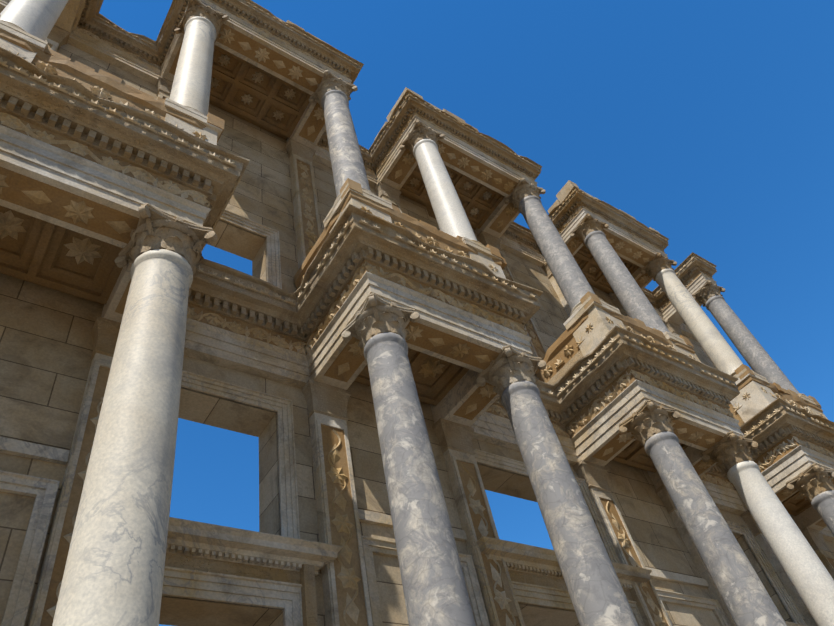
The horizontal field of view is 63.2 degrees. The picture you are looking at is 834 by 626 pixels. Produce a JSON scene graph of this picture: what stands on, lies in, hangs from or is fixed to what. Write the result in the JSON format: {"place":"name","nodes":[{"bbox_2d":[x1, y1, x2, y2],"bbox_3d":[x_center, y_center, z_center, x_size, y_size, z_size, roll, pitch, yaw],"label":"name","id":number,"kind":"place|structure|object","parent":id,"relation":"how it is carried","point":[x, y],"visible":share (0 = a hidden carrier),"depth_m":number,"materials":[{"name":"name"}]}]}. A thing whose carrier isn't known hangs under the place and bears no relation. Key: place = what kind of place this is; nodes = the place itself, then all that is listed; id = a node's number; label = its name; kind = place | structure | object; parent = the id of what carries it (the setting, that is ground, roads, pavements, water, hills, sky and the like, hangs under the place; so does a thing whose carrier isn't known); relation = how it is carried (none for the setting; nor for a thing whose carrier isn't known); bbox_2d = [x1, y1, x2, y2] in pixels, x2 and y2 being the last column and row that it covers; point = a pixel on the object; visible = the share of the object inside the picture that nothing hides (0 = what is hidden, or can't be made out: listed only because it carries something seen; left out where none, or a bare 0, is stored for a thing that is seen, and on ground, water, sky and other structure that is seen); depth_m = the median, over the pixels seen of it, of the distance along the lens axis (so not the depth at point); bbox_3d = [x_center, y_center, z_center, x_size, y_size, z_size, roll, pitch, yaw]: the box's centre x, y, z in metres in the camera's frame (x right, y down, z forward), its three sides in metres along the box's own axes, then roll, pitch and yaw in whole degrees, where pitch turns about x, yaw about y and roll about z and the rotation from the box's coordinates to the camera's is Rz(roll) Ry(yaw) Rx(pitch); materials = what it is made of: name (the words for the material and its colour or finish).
{"place":"outdoors","nodes":[
{"label":"outdoors","id":0,"kind":"place"},
{"bbox_2d":[99,0,833,625],"label":"sky","id":1,"kind":"structure","parent":0,"point":[709,124],"materials":[{"name":"blue"}]},
{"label":"lower column base","id":2,"kind":"object","parent":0,"visible":0},
{"bbox_2d":[52,249,192,625],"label":"column shaft","id":3,"kind":"object","parent":2,"relation":"on","point":[113,574],"visible":1,"depth_m":5.51,"materials":[{"name":"white stone"}]},
{"bbox_2d":[114,203,217,287],"bbox_3d":[-2.983,-0.664,8.028,0.940,0.550,0.940,21,-56,-29],"label":"column capital","id":4,"kind":"object","parent":3,"relation":"on","point":[159,229],"visible":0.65,"depth_m":7.89,"materials":[{"name":"stone"}]},
{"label":"lower column base","id":5,"kind":"object","parent":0,"visible":0},
{"bbox_2d":[364,332,475,625],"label":"column shaft","id":6,"kind":"object","parent":5,"relation":"on","point":[435,591],"visible":1,"depth_m":7.25,"materials":[{"name":"grey stone"}]},
{"bbox_2d":[341,293,419,348],"bbox_3d":[-0.485,0.291,9.494,0.862,0.550,0.862,21,-56,-29],"label":"column capital","id":7,"kind":"object","parent":6,"relation":"on","point":[376,315],"visible":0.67,"depth_m":9.38,"materials":[{"name":"stone"}]},
{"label":"lower column base","id":8,"kind":"object","parent":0,"visible":0},
{"bbox_2d":[501,381,637,625],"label":"column shaft","id":9,"kind":"object","parent":8,"relation":"on","point":[595,588],"visible":1,"depth_m":8.62,"materials":[{"name":"grey stone"}]},
{"bbox_2d":[476,345,545,397],"bbox_3d":[1.530,1.060,10.676,0.862,0.550,0.862,21,-56,-29],"label":"column capital","id":10,"kind":"object","parent":9,"relation":"on","point":[505,369],"visible":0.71,"depth_m":10.55,"materials":[{"name":"stone"}]},
{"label":"lower column base","id":11,"kind":"object","parent":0,"visible":0},
{"bbox_2d":[645,431,786,625],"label":"column shaft","id":12,"kind":"object","parent":11,"relation":"on","point":[745,596],"visible":1,"depth_m":10.46,"materials":[{"name":"grey stone"}]},
{"bbox_2d":[619,400,679,447],"bbox_3d":[4.283,2.112,12.291,0.862,0.550,0.862,21,-56,-29],"label":"column capital","id":13,"kind":"object","parent":12,"relation":"on","point":[646,420],"visible":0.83,"depth_m":12.17,"materials":[{"name":"stone"}]},
{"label":"lower column base","id":14,"kind":"object","parent":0,"visible":0},
{"bbox_2d":[727,461,833,625],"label":"column shaft","id":15,"kind":"object","parent":14,"relation":"on","point":[808,574],"visible":1,"depth_m":11.90,"materials":[{"name":"white stone"}]},
{"bbox_2d":[701,431,757,474],"bbox_3d":[6.298,2.882,13.474,0.862,0.550,0.862,21,-56,-29],"label":"column capital","id":16,"kind":"object","parent":15,"relation":"on","point":[727,451],"visible":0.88,"depth_m":13.35,"materials":[{"name":"stone"}]},
{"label":"lower column base","id":17,"kind":"object","parent":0,"visible":0},
{"bbox_2d":[811,490,833,535],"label":"column shaft","id":18,"kind":"object","parent":17,"relation":"on","point":[822,503],"visible":1,"depth_m":14.43,"materials":[{"name":"grey stone"}]},
{"bbox_2d":[786,463,833,502],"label":"column capital","id":19,"kind":"object","parent":18,"relation":"on","point":[811,481],"visible":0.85,"depth_m":14.81,"materials":[{"name":"stone"}]},
{"label":"ground","id":20,"kind":"structure","parent":0,"visible":0},
{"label":"podium steps","id":21,"kind":"object","parent":20,"relation":"on","visible":0},
{"bbox_2d":[0,12,833,625],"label":"facade wall","id":22,"kind":"structure","parent":21,"relation":"on","point":[46,342],"depth_m":9.72,"materials":[{"name":"beige stone"}]},
{"bbox_2d":[0,0,716,340],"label":"architrave","id":23,"kind":"object","parent":22,"relation":"attached to","point":[69,17],"visible":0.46,"depth_m":16.38,"materials":[{"name":"stone"}]},
{"bbox_2d":[77,2,709,323],"bbox_3d":[0.904,-3.398,18.141,22.600,0.245,2.451,21,-56,-29],"label":"frieze","id":24,"kind":"object","parent":23,"relation":"on","point":[696,274],"visible":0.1,"depth_m":19.48,"materials":[{"name":"beige stone"}]},
{"bbox_2d":[77,0,716,307],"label":"cornice","id":25,"kind":"structure","parent":24,"relation":"on","point":[156,54],"depth_m":16.94,"materials":[{"name":"stone"}]},
{"bbox_2d":[209,45,638,293],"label":"coffered ceiling","id":26,"kind":"structure","parent":25,"relation":"attached to","point":[234,77],"depth_m":15.73,"materials":[{"name":"stone"}]},
{"bbox_2d":[211,55,626,281],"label":"ceiling rosettes","id":27,"kind":"object","parent":26,"relation":"attached to","point":[224,60],"visible":0.65,"depth_m":15.56,"materials":[{"name":"beige stone"}]},
{"bbox_2d":[76,0,715,323],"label":"carved ornaments","id":28,"kind":"object","parent":23,"relation":"on","point":[260,55],"visible":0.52,"depth_m":16.89},
{"bbox_2d":[169,23,653,287],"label":"soffit panels","id":29,"kind":"object","parent":23,"relation":"attached to","point":[312,120],"visible":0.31,"depth_m":16.82,"materials":[{"name":"stone"}]},
{"bbox_2d":[0,437,730,625],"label":"niche frames","id":30,"kind":"structure","parent":22,"relation":"attached to","point":[43,491],"depth_m":7.24,"materials":[{"name":"stone"}]},
{"bbox_2d":[165,553,655,625],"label":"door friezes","id":31,"kind":"object","parent":22,"relation":"attached to","point":[305,576],"depth_m":7.76,"materials":[{"name":"beige stone"}]},
{"bbox_2d":[0,125,833,541],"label":"architrave","id":32,"kind":"object","parent":22,"relation":"attached to","point":[30,157],"visible":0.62,"depth_m":10.19,"materials":[{"name":"stone"}]},
{"bbox_2d":[0,57,833,523],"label":"carved ornaments","id":33,"kind":"object","parent":32,"relation":"attached to","point":[78,211],"visible":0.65,"depth_m":10.33},
{"bbox_2d":[0,167,833,526],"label":"soffit panels","id":34,"kind":"object","parent":32,"relation":"attached to","point":[18,183],"visible":0.4,"depth_m":10.00,"materials":[{"name":"beige stone"}]},
{"bbox_2d":[0,110,833,490],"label":"frieze","id":35,"kind":"object","parent":32,"relation":"on","point":[366,262],"visible":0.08,"depth_m":10.52,"materials":[{"name":"beige stone"}]},
{"bbox_2d":[0,47,833,478],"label":"cornice","id":36,"kind":"structure","parent":35,"relation":"on","point":[48,107],"depth_m":10.44,"materials":[{"name":"stone"}]},
{"bbox_2d":[0,205,811,515],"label":"coffered ceiling","id":37,"kind":"structure","parent":36,"relation":"attached to","point":[36,253],"depth_m":8.81,"materials":[{"name":"stone"}]},
{"bbox_2d":[0,210,803,499],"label":"coffer rosettes","id":38,"kind":"object","parent":37,"relation":"on","point":[86,249],"visible":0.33,"depth_m":8.60,"materials":[{"name":"beige stone"}]},
{"bbox_2d":[0,15,822,416],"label":"carved attic parapet","id":39,"kind":"object","parent":36,"relation":"on","point":[112,85],"visible":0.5,"depth_m":11.71,"materials":[{"name":"beige stone"}]},
{"bbox_2d":[9,50,824,417],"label":"attic parapet ornaments","id":40,"kind":"object","parent":39,"relation":"attached to","point":[97,90],"visible":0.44,"depth_m":11.85},
{"bbox_2d":[0,23,826,422],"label":"column pedestals","id":41,"kind":"object","parent":36,"relation":"on","point":[754,405],"depth_m":13.62,"materials":[{"name":"stone"}]},
{"bbox_2d":[0,20,47,48],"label":"column base","id":42,"kind":"object","parent":41,"relation":"on","point":[13,26],"visible":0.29,"depth_m":8.96,"materials":[{"name":"stone"}]},
{"bbox_2d":[0,0,67,40],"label":"column shaft","id":43,"kind":"object","parent":42,"relation":"on","point":[38,18],"visible":0.46,"depth_m":9.76,"materials":[{"name":"white stone"}]},
{"bbox_2d":[164,98,207,118],"bbox_3d":[-3.542,-2.739,10.331,0.868,0.250,0.868,21,-56,-29],"label":"column base","id":44,"kind":"object","parent":41,"relation":"on","point":[194,110],"visible":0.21,"depth_m":10.03,"materials":[{"name":"stone"}]},
{"bbox_2d":[169,16,215,115],"bbox_3d":[-3.941,-4.221,11.976,0.663,4.250,0.663,2,-49,-15],"label":"column shaft","id":45,"kind":"object","parent":44,"relation":"on","point":[191,86],"visible":0.79,"depth_m":11.64,"materials":[{"name":"white stone"}]},
{"bbox_2d":[174,0,228,43],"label":"column capital","id":46,"kind":"object","parent":45,"relation":"on","point":[195,8],"visible":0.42,"depth_m":13.61,"materials":[{"name":"stone"}]},
{"bbox_2d":[323,183,391,222],"bbox_3d":[-1.044,-1.784,11.797,0.868,0.250,0.868,21,-56,-29],"label":"column base","id":47,"kind":"object","parent":41,"relation":"on","point":[367,191],"visible":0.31,"depth_m":11.57,"materials":[{"name":"stone"}]},
{"bbox_2d":[321,90,369,196],"bbox_3d":[-1.443,-3.267,13.442,0.663,4.250,0.663,-5,-48,-9],"label":"column shaft","id":48,"kind":"object","parent":47,"relation":"on","point":[345,155],"visible":0.73,"depth_m":13.12,"materials":[{"name":"grey stone"}]},
{"bbox_2d":[309,70,357,107],"bbox_3d":[-1.864,-4.831,15.178,0.848,0.500,0.848,21,-56,-29],"label":"column capital","id":49,"kind":"object","parent":48,"relation":"on","point":[330,81],"visible":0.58,"depth_m":15.06,"materials":[{"name":"stone"}]},
{"bbox_2d":[462,237,489,250],"bbox_3d":[0.972,-1.015,12.979,0.868,0.250,0.868,21,-56,-29],"label":"column base","id":50,"kind":"object","parent":41,"relation":"on","point":[478,243],"visible":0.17,"depth_m":12.67,"materials":[{"name":"stone"}]},
{"bbox_2d":[413,139,476,240],"bbox_3d":[0.573,-2.497,14.624,0.663,4.250,0.663,-39,-52,21],"label":"column shaft","id":51,"kind":"object","parent":50,"relation":"on","point":[450,213],"visible":0.83,"depth_m":14.34,"materials":[{"name":"white stone"}]},
{"bbox_2d":[400,120,444,153],"bbox_3d":[0.151,-4.061,16.361,0.848,0.500,0.848,21,-56,-29],"label":"column capital","id":52,"kind":"object","parent":51,"relation":"on","point":[419,132],"visible":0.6,"depth_m":16.25,"materials":[{"name":"stone"}]},
{"bbox_2d":[564,296,619,325],"bbox_3d":[3.724,0.037,14.594,0.868,0.250,0.868,21,-56,-29],"label":"column base","id":53,"kind":"object","parent":41,"relation":"on","point":[578,307],"visible":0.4,"depth_m":14.39,"materials":[{"name":"stone"}]},
{"bbox_2d":[519,195,594,310],"bbox_3d":[3.325,-1.446,16.239,0.663,4.250,0.663,-19,-47,4],"label":"column shaft","id":54,"kind":"object","parent":53,"relation":"on","point":[571,280],"visible":0.83,"depth_m":15.90,"materials":[{"name":"grey stone"}]},
{"bbox_2d":[504,177,545,211],"bbox_3d":[2.904,-3.010,17.976,0.848,0.500,0.848,21,-56,-29],"label":"column capital","id":55,"kind":"object","parent":54,"relation":"on","point":[521,191],"visible":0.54,"depth_m":17.86,"materials":[{"name":"stone"}]},
{"bbox_2d":[663,331,683,340],"bbox_3d":[5.739,0.806,15.777,0.868,0.250,0.868,21,-56,-29],"label":"column base","id":56,"kind":"object","parent":41,"relation":"on","point":[672,334],"visible":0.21,"depth_m":15.45,"materials":[{"name":"stone"}]},
{"bbox_2d":[584,230,669,332],"bbox_3d":[5.340,-0.676,17.422,0.663,4.250,0.663,3,-50,-16],"label":"column shaft","id":57,"kind":"object","parent":56,"relation":"on","point":[631,296],"visible":0.75,"depth_m":17.23,"materials":[{"name":"grey stone"}]},
{"bbox_2d":[570,213,608,244],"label":"column capital","id":58,"kind":"object","parent":57,"relation":"on","point":[585,227],"visible":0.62,"depth_m":19.04,"materials":[{"name":"stone"}]},
{"bbox_2d":[730,368,766,379],"bbox_3d":[8.238,1.761,17.243,0.868,0.250,0.868,21,-56,-29],"label":"column base","id":59,"kind":"object","parent":41,"relation":"on","point":[733,374],"visible":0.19,"depth_m":16.95,"materials":[{"name":"stone"}]},
{"bbox_2d":[655,268,742,374],"bbox_3d":[7.839,0.279,18.888,0.663,4.250,0.663,-24,-48,9],"label":"column shaft","id":60,"kind":"object","parent":59,"relation":"on","point":[716,347],"visible":0.85,"depth_m":18.58,"materials":[{"name":"white stone"}]},
{"bbox_2d":[641,252,676,280],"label":"column capital","id":61,"kind":"object","parent":60,"relation":"on","point":[655,265],"visible":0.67,"depth_m":20.50,"materials":[{"name":"stone"}]},
{"bbox_2d":[797,393,812,400],"bbox_3d":[10.253,2.531,18.425,0.868,0.250,0.868,21,-56,-29],"label":"column base","id":62,"kind":"object","parent":41,"relation":"on","point":[801,394],"visible":0.17,"depth_m":18.12,"materials":[{"name":"stone"}]},
{"bbox_2d":[706,295,798,393],"bbox_3d":[9.854,1.048,20.070,0.663,4.250,0.663,29,-61,-33],"label":"column shaft","id":63,"kind":"object","parent":62,"relation":"on","point":[753,352],"visible":0.83,"depth_m":19.95,"materials":[{"name":"grey stone"}]},
{"bbox_2d":[692,280,724,306],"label":"column capital","id":64,"kind":"object","parent":63,"relation":"on","point":[706,291],"visible":0.73,"depth_m":21.68,"materials":[{"name":"stone"}]},
{"bbox_2d":[277,17,659,336],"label":"pediment remains","id":65,"kind":"object","parent":36,"relation":"on","point":[564,191],"visible":0.06,"depth_m":18.18,"materials":[{"name":"stone"}]},
{"bbox_2d":[547,350,743,426],"bbox_3d":[2.199,0.680,13.279,20.060,0.526,2.030,21,-56,-29],"label":"attic parapet base","id":66,"kind":"object","parent":36,"relation":"on","point":[560,373],"depth_m":14.22,"materials":[{"name":"beige stone"}]},
{"bbox_2d":[27,38,833,625],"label":"pilasters","id":67,"kind":"object","parent":22,"relation":"attached to","point":[327,570],"visible":0.25,"depth_m":9.78,"materials":[{"name":"stone"}]},
{"bbox_2d":[40,43,833,625],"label":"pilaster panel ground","id":68,"kind":"structure","parent":67,"relation":"attached to","point":[330,439],"depth_m":8.94,"materials":[{"name":"beige stone"}]},
{"bbox_2d":[46,45,833,625],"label":"pilaster panel ornaments","id":69,"kind":"object","parent":68,"relation":"attached to","point":[346,577],"visible":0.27,"depth_m":9.32},
{"bbox_2d":[47,25,830,551],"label":"pilaster capitals","id":70,"kind":"object","parent":22,"relation":"attached to","point":[325,399],"visible":0.48,"depth_m":12.83,"materials":[{"name":"stone"}]},
{"bbox_2d":[162,210,810,625],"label":"door window frames","id":71,"kind":"structure","parent":22,"relation":"attached to","point":[286,548],"depth_m":8.95,"materials":[{"name":"beige stone"}]}
]}

